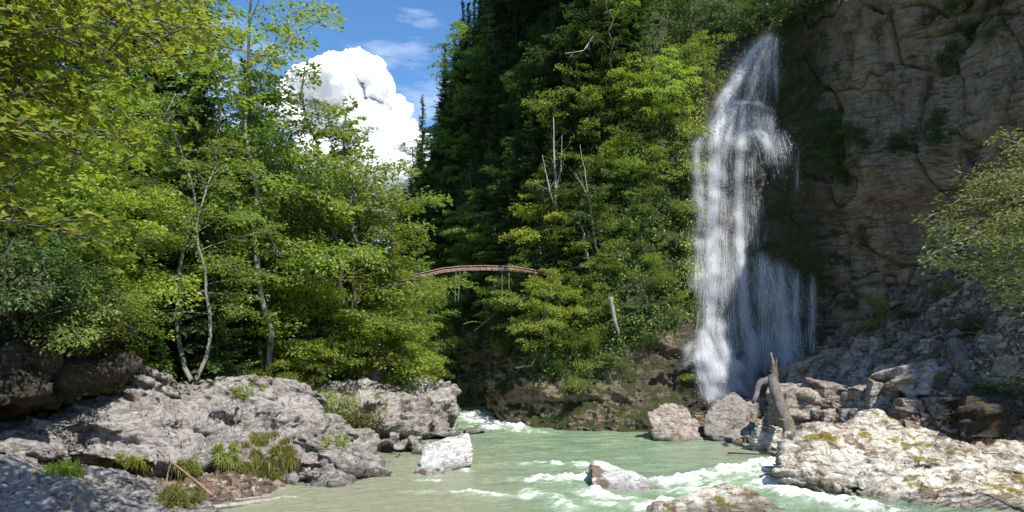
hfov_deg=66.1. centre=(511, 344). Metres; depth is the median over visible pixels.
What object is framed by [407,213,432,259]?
leafy tree
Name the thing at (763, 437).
boulder
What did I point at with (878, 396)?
boulder
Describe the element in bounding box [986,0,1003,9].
shrub
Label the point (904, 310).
shrub
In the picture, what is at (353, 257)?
leafy tree
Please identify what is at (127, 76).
leafy tree
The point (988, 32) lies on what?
shrub
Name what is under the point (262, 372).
bush
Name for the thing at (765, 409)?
stone
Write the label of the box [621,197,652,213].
shrub
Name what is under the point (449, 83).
spruce tree
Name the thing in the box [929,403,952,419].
stone
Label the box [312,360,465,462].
bedrock ledge
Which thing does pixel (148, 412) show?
rock outcrop
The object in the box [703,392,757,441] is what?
boulder
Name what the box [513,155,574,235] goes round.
leafy tree
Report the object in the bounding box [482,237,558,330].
leafy tree
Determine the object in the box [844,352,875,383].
boulder
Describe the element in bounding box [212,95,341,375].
leafy tree
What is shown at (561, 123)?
leafy tree
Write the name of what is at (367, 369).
leafy tree
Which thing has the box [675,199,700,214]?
shrub
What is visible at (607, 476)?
river rock
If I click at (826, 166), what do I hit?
shrub
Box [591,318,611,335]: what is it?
shrub
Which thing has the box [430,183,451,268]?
spruce tree
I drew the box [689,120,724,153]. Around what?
shrub
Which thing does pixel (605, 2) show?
leafy tree
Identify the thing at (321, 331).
leafy tree
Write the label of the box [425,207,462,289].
leafy tree
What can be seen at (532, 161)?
spruce tree
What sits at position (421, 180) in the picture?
leafy tree
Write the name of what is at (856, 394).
boulder
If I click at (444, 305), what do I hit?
leafy tree
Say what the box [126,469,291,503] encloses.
gravel
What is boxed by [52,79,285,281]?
leafy tree
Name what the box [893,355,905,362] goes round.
stone
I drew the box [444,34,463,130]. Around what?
spruce tree
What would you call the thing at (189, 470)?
grass
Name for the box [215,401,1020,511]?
river
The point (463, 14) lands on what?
spruce tree
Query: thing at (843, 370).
stone
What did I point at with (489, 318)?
dead branch
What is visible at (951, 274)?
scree
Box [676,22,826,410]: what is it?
waterfall
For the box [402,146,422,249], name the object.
spruce tree
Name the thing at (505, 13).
spruce tree
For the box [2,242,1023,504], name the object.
ground
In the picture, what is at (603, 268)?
shrub
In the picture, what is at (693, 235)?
tree
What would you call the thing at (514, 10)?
leafy tree
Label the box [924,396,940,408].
stone
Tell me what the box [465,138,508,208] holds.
leafy tree
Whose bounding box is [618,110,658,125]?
shrub
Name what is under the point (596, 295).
shrub
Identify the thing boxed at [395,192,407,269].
spruce tree
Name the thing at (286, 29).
leafy tree
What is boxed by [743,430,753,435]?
stone
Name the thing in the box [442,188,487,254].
leafy tree
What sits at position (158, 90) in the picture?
spruce tree
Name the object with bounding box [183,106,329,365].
leafy tree
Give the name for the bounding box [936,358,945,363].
stone
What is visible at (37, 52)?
leafy tree
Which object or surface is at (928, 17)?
shrub
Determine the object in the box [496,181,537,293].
spruce tree
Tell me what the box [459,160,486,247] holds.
leafy tree
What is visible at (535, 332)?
shrub
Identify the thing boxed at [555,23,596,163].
spruce tree
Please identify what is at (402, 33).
sky
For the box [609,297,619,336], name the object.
tree stump
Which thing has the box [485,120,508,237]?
spruce tree
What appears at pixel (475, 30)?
spruce tree
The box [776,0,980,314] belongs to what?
moss
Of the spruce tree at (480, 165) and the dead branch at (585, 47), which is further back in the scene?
the spruce tree at (480, 165)
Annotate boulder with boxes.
[647,403,703,441]
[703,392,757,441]
[746,401,759,415]
[747,425,782,450]
[762,416,767,424]
[765,382,821,427]
[778,366,789,382]
[785,363,800,383]
[794,354,838,383]
[795,422,811,429]
[803,377,851,409]
[810,408,836,421]
[825,378,839,381]
[838,350,863,366]
[839,408,851,422]
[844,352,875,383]
[845,384,865,407]
[865,378,900,411]
[870,358,951,396]
[896,330,924,346]
[915,338,941,353]
[938,390,1023,437]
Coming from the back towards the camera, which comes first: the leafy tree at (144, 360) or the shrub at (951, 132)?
the shrub at (951, 132)
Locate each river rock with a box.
[465,427,484,433]
[588,460,660,491]
[646,483,783,511]
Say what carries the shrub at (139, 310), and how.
on the overhanging rock at (31, 380)
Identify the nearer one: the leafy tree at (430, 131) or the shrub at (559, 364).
the shrub at (559, 364)
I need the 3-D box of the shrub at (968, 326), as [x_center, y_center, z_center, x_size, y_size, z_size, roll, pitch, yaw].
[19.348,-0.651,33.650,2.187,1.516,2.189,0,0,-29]
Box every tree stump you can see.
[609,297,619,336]
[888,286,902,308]
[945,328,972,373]
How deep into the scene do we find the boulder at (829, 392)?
35.03 m
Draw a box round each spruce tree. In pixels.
[39,6,123,256]
[68,0,184,343]
[111,0,236,348]
[140,31,251,383]
[144,0,280,365]
[150,338,180,387]
[153,40,188,262]
[175,213,259,380]
[227,58,281,363]
[273,146,306,356]
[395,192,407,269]
[399,167,415,253]
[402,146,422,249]
[405,141,420,221]
[409,170,427,269]
[410,94,428,201]
[415,185,432,282]
[415,194,432,284]
[420,167,443,271]
[422,89,443,192]
[423,182,439,270]
[427,44,450,158]
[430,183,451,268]
[430,196,448,312]
[431,70,453,174]
[435,34,458,133]
[436,114,451,223]
[437,87,455,165]
[438,129,457,218]
[441,130,465,241]
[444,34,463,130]
[444,42,467,147]
[444,219,459,306]
[446,42,473,139]
[448,215,466,292]
[448,224,464,324]
[449,0,469,102]
[450,1,472,97]
[454,206,471,321]
[457,120,476,227]
[459,52,477,169]
[459,88,487,205]
[460,0,476,101]
[460,88,477,185]
[460,197,484,318]
[461,161,485,295]
[463,219,485,330]
[467,0,484,84]
[468,0,478,72]
[470,1,488,44]
[472,51,495,169]
[474,147,494,271]
[474,159,508,285]
[479,0,501,85]
[479,184,508,300]
[481,2,500,82]
[483,2,500,45]
[485,83,511,207]
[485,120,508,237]
[488,0,512,94]
[489,151,521,275]
[492,40,510,137]
[492,80,511,163]
[493,45,520,144]
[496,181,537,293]
[497,14,523,135]
[497,48,525,176]
[503,96,523,204]
[507,85,525,197]
[507,95,547,226]
[511,85,544,204]
[514,0,543,63]
[514,59,544,187]
[518,6,533,88]
[525,189,554,317]
[529,0,550,66]
[531,102,572,272]
[533,0,573,123]
[538,32,567,158]
[547,64,596,219]
[550,0,577,62]
[550,0,577,80]
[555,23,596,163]
[555,45,584,199]
[560,0,602,127]
[581,16,604,132]
[597,0,654,61]
[607,0,653,84]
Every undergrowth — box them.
[25,329,343,416]
[140,305,343,382]
[399,0,840,383]
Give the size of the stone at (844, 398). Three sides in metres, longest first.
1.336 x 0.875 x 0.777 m
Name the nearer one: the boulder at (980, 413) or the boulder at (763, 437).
the boulder at (980, 413)
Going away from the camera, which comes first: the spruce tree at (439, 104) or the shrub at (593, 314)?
the shrub at (593, 314)
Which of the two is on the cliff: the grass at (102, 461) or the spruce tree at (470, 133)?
the spruce tree at (470, 133)
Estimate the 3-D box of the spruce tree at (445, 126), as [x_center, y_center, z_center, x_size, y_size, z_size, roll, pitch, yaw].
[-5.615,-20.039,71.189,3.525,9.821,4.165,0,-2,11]
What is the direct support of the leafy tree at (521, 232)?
on the cliff
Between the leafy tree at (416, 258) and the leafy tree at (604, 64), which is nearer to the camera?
the leafy tree at (604, 64)
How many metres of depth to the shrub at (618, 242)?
43.71 m
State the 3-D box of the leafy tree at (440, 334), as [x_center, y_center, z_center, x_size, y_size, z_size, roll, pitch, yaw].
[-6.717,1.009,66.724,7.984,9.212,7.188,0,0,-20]
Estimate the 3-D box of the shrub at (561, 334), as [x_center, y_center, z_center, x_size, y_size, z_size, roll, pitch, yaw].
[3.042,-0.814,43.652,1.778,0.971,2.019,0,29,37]
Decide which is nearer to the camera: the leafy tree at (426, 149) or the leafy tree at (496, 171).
the leafy tree at (496, 171)
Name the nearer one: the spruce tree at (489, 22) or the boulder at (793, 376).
the boulder at (793, 376)
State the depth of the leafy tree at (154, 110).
31.64 m
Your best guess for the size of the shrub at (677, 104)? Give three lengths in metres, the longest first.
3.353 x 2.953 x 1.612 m
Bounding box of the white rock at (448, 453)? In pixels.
[414,433,473,474]
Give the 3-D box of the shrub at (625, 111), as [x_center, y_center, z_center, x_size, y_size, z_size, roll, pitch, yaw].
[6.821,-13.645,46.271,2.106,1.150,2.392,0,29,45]
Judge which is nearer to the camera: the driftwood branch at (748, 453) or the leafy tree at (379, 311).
the driftwood branch at (748, 453)
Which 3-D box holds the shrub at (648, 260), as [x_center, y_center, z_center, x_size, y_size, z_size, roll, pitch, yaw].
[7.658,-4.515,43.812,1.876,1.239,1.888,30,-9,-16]
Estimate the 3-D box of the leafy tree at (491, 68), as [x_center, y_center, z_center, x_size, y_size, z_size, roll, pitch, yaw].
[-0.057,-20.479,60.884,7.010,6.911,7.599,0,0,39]
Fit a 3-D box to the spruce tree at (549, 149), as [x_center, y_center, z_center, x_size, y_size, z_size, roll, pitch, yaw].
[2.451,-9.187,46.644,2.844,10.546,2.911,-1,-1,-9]
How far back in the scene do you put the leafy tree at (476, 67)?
63.13 m
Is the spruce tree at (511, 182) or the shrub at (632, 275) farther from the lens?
the spruce tree at (511, 182)
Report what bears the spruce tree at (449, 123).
on the cliff
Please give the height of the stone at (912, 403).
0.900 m
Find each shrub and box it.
[0,232,73,297]
[0,237,80,323]
[0,245,118,338]
[0,250,82,320]
[0,253,130,328]
[10,271,129,327]
[11,271,122,356]
[50,298,142,358]
[55,265,128,328]
[90,286,163,351]
[170,372,187,382]
[201,359,260,374]
[316,390,336,405]
[317,391,361,418]
[328,393,392,430]
[456,394,478,407]
[488,337,512,361]
[517,343,569,368]
[519,311,556,341]
[534,312,571,334]
[547,322,576,338]
[549,357,574,373]
[556,322,613,355]
[560,370,592,390]
[568,328,604,360]
[570,347,609,373]
[571,325,593,338]
[576,285,620,308]
[579,292,617,320]
[581,251,629,291]
[584,155,620,183]
[585,147,624,177]
[585,205,623,233]
[588,182,611,201]
[589,293,618,318]
[590,131,633,163]
[590,207,643,238]
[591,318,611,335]
[592,257,612,271]
[593,295,616,320]
[596,158,620,178]
[599,233,632,251]
[601,350,629,371]
[604,124,648,147]
[607,101,647,117]
[607,105,640,121]
[610,101,644,129]
[615,217,646,235]
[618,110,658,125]
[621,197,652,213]
[626,268,645,283]
[629,332,660,349]
[632,172,664,201]
[641,117,659,129]
[641,252,665,275]
[641,260,679,302]
[642,95,677,118]
[651,91,698,118]
[651,234,673,250]
[659,301,686,327]
[665,197,688,224]
[665,289,690,305]
[667,113,706,140]
[667,155,707,173]
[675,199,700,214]
[677,372,695,380]
[683,276,700,289]
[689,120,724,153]
[812,155,845,173]
[839,125,865,134]
[846,125,874,136]
[850,316,886,331]
[854,139,871,152]
[862,137,875,143]
[864,294,909,315]
[878,337,897,347]
[886,139,906,152]
[888,304,927,318]
[911,2,940,28]
[916,279,964,296]
[934,0,969,14]
[937,313,985,340]
[942,125,959,135]
[946,21,963,34]
[954,373,1023,398]
[960,18,983,38]
[963,0,977,13]
[969,310,1023,389]
[972,13,1012,44]
[973,0,992,18]
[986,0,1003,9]
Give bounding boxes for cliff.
[298,0,1023,431]
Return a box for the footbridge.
[409,265,562,298]
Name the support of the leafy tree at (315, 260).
on the ground at (274, 486)
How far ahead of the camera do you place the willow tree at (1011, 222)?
13.96 m
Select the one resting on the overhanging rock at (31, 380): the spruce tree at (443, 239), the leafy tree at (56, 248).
the leafy tree at (56, 248)
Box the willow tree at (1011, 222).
[910,124,1023,333]
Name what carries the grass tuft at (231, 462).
on the rock outcrop
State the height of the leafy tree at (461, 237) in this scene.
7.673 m
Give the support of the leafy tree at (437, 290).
on the cliff
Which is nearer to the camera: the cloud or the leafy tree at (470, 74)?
the leafy tree at (470, 74)
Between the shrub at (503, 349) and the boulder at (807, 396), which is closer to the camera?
the boulder at (807, 396)
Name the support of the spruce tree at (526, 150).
on the cliff
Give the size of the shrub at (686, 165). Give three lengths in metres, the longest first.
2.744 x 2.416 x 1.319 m
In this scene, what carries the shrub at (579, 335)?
on the cliff
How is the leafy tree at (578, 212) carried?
on the cliff
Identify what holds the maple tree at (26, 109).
on the ground at (274, 486)
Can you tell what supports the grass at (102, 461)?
on the ground at (274, 486)
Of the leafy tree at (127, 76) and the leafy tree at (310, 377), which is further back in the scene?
the leafy tree at (127, 76)
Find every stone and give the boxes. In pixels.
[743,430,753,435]
[756,398,766,409]
[761,406,768,414]
[819,348,848,360]
[835,413,848,422]
[836,364,853,380]
[840,375,861,382]
[840,392,847,406]
[849,379,859,385]
[849,407,864,419]
[853,338,867,351]
[857,399,866,407]
[858,377,869,383]
[866,337,885,350]
[874,348,897,363]
[874,364,897,381]
[891,341,906,354]
[891,397,921,417]
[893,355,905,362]
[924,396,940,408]
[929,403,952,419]
[930,389,939,395]
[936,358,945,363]
[950,382,975,394]
[974,333,1003,351]
[977,375,1001,387]
[989,356,1021,379]
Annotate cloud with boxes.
[264,46,430,238]
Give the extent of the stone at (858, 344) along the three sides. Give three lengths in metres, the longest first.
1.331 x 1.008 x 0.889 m
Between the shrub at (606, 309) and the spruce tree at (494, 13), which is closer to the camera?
the shrub at (606, 309)
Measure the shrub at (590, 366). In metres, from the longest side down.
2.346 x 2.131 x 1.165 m
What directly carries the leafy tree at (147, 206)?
on the ground at (274, 486)
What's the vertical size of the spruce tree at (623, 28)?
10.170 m
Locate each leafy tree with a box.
[0,30,116,187]
[0,59,205,388]
[0,124,114,416]
[0,155,111,337]
[0,186,183,323]
[1,97,176,376]
[1,108,168,317]
[11,35,73,188]
[33,385,126,413]
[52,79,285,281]
[74,66,276,355]
[75,26,147,136]
[85,91,286,384]
[90,0,311,369]
[114,66,353,373]
[127,0,372,377]
[131,137,287,384]
[181,234,308,364]
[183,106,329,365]
[183,120,336,323]
[208,248,342,373]
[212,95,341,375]
[234,238,387,392]
[237,137,327,273]
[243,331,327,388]
[250,95,479,379]
[253,132,447,382]
[259,62,414,385]
[270,329,356,396]
[275,281,390,384]
[286,160,382,337]
[293,185,437,376]
[305,288,431,393]
[311,265,444,379]
[342,209,420,339]
[361,247,447,376]
[380,311,454,380]
[386,342,436,381]
[388,184,409,276]
[389,247,476,375]
[399,136,429,234]
[400,126,442,177]
[401,190,438,257]
[407,172,437,194]
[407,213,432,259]
[412,107,448,176]
[413,294,459,380]
[414,257,451,319]
[417,150,464,199]
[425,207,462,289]
[426,110,465,172]
[426,210,457,257]
[426,304,454,375]
[427,20,477,88]
[428,354,457,384]
[429,160,463,224]
[432,119,473,186]
[432,209,477,290]
[433,240,475,311]
[435,246,455,320]
[438,69,472,119]
[441,182,463,231]
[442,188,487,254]
[443,203,475,248]
[449,44,495,117]
[449,130,481,247]
[449,211,503,300]
[452,33,490,115]
[455,70,499,99]
[456,257,493,319]
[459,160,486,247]
[460,33,525,113]
[464,139,527,233]
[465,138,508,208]
[471,271,526,342]
[476,131,501,227]
[476,257,529,319]
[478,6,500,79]
[479,0,529,32]
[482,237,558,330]
[491,267,589,358]
[498,158,600,258]
[498,189,614,284]
[499,27,560,126]
[499,59,547,147]
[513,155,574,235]
[520,266,598,348]
[521,0,656,81]
[521,6,557,81]
[521,49,621,175]
[534,181,640,261]
[556,239,629,305]
[558,168,620,294]
[560,0,671,54]
[563,78,630,148]
[565,0,641,46]
[567,34,645,122]
[574,51,675,133]
[575,0,640,109]
[577,138,649,219]
[579,0,645,52]
[594,97,647,135]
[595,74,654,131]
[600,147,651,198]
[606,128,689,203]
[612,206,655,253]
[621,47,703,128]
[634,153,667,227]
[651,0,673,11]
[653,29,735,92]
[665,0,689,14]
[666,0,720,43]
[695,0,769,45]
[735,0,790,24]
[740,0,809,23]
[793,0,847,10]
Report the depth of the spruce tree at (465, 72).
67.51 m
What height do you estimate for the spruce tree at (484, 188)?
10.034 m
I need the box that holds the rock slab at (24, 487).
[0,454,221,511]
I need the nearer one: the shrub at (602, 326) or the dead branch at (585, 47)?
the shrub at (602, 326)
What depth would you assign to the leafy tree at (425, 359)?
40.56 m
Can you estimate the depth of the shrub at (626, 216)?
44.27 m
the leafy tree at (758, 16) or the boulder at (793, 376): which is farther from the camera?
the leafy tree at (758, 16)
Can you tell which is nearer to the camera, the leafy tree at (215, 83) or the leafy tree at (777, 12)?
the leafy tree at (215, 83)
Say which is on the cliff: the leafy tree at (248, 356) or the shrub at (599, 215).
the shrub at (599, 215)
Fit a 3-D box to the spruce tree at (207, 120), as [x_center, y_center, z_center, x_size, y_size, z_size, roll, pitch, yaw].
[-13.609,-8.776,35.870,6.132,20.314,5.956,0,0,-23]
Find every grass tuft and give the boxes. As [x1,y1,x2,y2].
[154,480,209,511]
[210,440,243,472]
[233,429,304,481]
[381,375,420,385]
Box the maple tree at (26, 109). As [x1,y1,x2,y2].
[0,0,281,273]
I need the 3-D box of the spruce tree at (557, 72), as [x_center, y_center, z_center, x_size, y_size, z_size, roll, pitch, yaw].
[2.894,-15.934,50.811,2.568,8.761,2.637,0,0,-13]
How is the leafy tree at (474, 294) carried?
on the cliff
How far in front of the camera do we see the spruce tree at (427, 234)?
71.54 m
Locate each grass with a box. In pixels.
[38,456,87,477]
[91,450,155,474]
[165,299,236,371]
[168,454,205,480]
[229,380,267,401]
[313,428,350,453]
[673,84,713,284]
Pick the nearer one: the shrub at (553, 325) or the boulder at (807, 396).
the boulder at (807, 396)
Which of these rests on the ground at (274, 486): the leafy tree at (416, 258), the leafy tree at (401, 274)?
the leafy tree at (401, 274)
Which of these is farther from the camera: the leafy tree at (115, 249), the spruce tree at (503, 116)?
the spruce tree at (503, 116)
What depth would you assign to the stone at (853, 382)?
35.87 m
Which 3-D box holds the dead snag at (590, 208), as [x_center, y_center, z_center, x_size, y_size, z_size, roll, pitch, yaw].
[4.453,-6.938,44.540,2.390,8.814,0.821,0,0,0]
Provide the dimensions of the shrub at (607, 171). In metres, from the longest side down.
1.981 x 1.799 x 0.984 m
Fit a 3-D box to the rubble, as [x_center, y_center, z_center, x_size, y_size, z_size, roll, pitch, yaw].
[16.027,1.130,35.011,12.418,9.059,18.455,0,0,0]
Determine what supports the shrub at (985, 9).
on the cliff
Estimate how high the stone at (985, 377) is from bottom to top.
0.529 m
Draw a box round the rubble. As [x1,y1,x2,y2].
[692,278,1023,446]
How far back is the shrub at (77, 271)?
23.22 m
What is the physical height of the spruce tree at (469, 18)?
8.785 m
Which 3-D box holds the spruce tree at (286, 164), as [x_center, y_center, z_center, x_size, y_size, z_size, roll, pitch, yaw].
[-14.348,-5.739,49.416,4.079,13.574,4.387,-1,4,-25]
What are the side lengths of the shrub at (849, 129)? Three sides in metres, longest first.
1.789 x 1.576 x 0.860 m
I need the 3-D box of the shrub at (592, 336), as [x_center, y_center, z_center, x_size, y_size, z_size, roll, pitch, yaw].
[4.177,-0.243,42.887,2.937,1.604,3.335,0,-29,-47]
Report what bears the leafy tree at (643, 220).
on the cliff
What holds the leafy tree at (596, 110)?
on the cliff
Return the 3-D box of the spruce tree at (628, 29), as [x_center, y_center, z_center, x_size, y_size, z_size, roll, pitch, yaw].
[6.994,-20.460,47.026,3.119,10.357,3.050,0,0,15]
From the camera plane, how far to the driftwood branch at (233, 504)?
22.22 m
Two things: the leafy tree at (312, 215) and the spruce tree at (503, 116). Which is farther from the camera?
the spruce tree at (503, 116)
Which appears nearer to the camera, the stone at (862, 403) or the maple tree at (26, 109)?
the maple tree at (26, 109)
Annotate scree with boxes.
[691,235,1023,444]
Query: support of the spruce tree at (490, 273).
on the cliff
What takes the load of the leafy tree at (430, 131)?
on the cliff
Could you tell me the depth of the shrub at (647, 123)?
45.76 m
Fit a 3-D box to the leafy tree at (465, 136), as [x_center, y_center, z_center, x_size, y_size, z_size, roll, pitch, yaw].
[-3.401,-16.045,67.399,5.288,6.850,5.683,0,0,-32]
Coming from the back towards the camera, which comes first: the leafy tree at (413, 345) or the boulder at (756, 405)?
the leafy tree at (413, 345)
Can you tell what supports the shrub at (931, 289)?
on the ground at (274, 486)
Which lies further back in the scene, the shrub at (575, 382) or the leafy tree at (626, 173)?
the leafy tree at (626, 173)
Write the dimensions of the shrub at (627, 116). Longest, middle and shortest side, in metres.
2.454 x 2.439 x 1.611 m
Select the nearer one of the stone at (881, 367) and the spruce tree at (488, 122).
the stone at (881, 367)
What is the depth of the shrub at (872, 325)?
41.12 m
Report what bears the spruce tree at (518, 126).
on the cliff
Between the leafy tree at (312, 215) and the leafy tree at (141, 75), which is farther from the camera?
the leafy tree at (312, 215)
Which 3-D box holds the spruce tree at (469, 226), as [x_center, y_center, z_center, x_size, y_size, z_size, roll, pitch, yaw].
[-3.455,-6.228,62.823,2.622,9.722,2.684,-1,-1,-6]
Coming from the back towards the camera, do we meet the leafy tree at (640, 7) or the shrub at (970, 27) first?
the leafy tree at (640, 7)
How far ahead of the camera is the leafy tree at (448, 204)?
65.88 m
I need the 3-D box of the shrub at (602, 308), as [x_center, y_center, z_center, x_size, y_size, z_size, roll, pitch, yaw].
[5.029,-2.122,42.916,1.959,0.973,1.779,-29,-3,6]
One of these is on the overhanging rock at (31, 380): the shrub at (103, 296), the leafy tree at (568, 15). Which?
the shrub at (103, 296)
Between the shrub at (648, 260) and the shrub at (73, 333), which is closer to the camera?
the shrub at (73, 333)
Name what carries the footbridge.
on the cliff
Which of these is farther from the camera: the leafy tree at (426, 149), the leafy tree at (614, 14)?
the leafy tree at (426, 149)
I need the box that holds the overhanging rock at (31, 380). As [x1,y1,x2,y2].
[0,285,153,422]
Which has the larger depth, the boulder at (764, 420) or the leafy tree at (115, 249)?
the boulder at (764, 420)
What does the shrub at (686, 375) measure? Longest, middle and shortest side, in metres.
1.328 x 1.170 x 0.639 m
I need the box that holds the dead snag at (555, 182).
[532,117,567,254]
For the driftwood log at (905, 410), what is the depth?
29.86 m
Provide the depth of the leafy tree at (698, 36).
46.79 m
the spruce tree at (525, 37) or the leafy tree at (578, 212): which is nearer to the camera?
the leafy tree at (578, 212)
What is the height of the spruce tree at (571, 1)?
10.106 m
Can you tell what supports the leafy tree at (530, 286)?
on the cliff
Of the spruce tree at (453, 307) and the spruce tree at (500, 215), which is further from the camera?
the spruce tree at (453, 307)
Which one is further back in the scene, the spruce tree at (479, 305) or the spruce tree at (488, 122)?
the spruce tree at (488, 122)
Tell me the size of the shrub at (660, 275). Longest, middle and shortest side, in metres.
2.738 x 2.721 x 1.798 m
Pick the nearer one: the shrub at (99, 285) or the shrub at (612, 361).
the shrub at (99, 285)
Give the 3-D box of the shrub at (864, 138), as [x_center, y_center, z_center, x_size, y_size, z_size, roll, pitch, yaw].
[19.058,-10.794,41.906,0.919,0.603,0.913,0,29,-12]
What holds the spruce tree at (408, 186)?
on the cliff
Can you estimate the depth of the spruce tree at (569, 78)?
47.29 m
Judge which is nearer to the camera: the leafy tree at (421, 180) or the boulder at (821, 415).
the boulder at (821, 415)
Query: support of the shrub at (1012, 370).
on the ground at (274, 486)
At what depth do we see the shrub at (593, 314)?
42.89 m
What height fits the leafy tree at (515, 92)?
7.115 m
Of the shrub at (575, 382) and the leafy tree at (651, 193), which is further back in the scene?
the leafy tree at (651, 193)
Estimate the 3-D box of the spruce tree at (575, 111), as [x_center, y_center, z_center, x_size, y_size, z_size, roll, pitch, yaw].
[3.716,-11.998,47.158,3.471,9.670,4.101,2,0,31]
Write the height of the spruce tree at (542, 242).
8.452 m
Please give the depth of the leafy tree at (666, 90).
44.83 m
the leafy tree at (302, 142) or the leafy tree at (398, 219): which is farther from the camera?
the leafy tree at (398, 219)
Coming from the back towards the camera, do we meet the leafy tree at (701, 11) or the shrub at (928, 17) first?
the leafy tree at (701, 11)
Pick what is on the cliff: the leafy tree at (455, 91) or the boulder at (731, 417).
the leafy tree at (455, 91)
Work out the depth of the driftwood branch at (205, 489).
22.91 m
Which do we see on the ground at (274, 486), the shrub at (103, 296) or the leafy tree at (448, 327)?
the leafy tree at (448, 327)
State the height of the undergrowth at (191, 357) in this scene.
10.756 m
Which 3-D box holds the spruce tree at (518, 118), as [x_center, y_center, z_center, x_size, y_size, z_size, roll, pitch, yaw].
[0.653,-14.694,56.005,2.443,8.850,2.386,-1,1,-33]
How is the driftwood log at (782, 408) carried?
on the ground at (274, 486)
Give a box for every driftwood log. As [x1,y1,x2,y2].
[751,353,796,432]
[894,406,928,413]
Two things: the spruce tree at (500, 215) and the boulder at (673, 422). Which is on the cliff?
the spruce tree at (500, 215)
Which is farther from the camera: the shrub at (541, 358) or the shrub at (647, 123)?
the shrub at (647, 123)
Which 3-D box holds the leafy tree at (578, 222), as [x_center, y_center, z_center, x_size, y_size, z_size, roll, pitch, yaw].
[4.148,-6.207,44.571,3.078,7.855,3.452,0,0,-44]
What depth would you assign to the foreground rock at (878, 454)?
24.45 m
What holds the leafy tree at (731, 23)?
on the cliff
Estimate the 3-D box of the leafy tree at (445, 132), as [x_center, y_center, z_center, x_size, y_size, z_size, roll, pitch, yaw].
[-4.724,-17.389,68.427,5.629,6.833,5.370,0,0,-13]
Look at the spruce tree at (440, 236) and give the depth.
68.48 m
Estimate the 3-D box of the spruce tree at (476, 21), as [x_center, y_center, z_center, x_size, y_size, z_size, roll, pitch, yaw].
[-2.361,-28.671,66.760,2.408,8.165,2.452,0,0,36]
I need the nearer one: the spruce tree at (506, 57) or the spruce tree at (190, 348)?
the spruce tree at (190, 348)
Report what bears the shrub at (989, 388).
on the ground at (274, 486)
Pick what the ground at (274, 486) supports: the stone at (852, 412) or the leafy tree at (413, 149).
the stone at (852, 412)
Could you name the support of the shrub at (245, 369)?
on the ground at (274, 486)
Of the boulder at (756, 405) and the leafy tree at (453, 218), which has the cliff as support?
the leafy tree at (453, 218)
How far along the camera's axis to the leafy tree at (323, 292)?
36.90 m
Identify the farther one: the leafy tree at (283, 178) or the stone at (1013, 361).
the leafy tree at (283, 178)
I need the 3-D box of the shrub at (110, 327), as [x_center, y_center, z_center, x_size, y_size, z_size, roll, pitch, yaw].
[-13.110,-0.465,25.151,3.036,1.460,2.674,-42,23,-18]
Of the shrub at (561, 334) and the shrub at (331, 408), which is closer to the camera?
the shrub at (331, 408)
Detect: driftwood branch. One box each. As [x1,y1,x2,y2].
[157,445,213,496]
[213,494,297,508]
[727,452,775,454]
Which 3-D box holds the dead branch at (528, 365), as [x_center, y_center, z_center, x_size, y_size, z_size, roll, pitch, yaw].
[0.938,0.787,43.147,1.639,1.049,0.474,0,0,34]
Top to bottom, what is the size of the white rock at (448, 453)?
1.662 m
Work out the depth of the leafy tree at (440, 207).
67.41 m
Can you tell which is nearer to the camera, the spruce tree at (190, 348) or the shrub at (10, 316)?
the shrub at (10, 316)
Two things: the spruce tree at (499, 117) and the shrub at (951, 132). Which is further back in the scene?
the spruce tree at (499, 117)
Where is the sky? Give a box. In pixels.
[15,0,477,272]
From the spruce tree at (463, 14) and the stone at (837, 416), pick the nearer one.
the stone at (837, 416)
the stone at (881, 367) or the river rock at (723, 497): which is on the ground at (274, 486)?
the stone at (881, 367)
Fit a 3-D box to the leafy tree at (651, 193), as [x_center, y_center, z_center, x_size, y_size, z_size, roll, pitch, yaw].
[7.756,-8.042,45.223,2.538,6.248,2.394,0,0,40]
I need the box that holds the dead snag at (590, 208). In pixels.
[574,147,597,256]
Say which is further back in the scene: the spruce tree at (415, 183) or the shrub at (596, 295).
the spruce tree at (415, 183)
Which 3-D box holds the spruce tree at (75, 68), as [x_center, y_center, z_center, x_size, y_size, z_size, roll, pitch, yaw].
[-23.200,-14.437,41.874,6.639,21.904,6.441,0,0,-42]
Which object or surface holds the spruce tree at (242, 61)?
on the ground at (274, 486)
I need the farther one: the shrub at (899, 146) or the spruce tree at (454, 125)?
the spruce tree at (454, 125)
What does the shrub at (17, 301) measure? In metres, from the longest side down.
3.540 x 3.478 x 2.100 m
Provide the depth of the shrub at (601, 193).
45.11 m
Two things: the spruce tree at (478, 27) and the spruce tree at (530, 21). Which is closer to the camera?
the spruce tree at (530, 21)
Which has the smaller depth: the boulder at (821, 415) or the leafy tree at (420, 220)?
the boulder at (821, 415)
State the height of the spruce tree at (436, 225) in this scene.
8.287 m
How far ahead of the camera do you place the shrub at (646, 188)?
44.70 m
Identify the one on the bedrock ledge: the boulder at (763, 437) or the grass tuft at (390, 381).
the grass tuft at (390, 381)
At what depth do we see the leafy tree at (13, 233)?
25.47 m
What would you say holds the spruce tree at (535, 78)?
on the cliff
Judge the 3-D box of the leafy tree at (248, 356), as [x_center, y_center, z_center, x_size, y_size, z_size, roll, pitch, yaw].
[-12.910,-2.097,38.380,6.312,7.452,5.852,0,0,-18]
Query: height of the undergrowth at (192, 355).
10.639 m
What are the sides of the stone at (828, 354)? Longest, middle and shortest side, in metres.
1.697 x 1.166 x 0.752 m
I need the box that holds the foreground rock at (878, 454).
[770,409,1023,511]
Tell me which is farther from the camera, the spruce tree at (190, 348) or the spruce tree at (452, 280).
the spruce tree at (452, 280)
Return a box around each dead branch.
[464,306,500,331]
[515,350,539,367]
[566,33,594,53]
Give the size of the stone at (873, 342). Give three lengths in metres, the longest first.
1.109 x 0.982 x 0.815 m

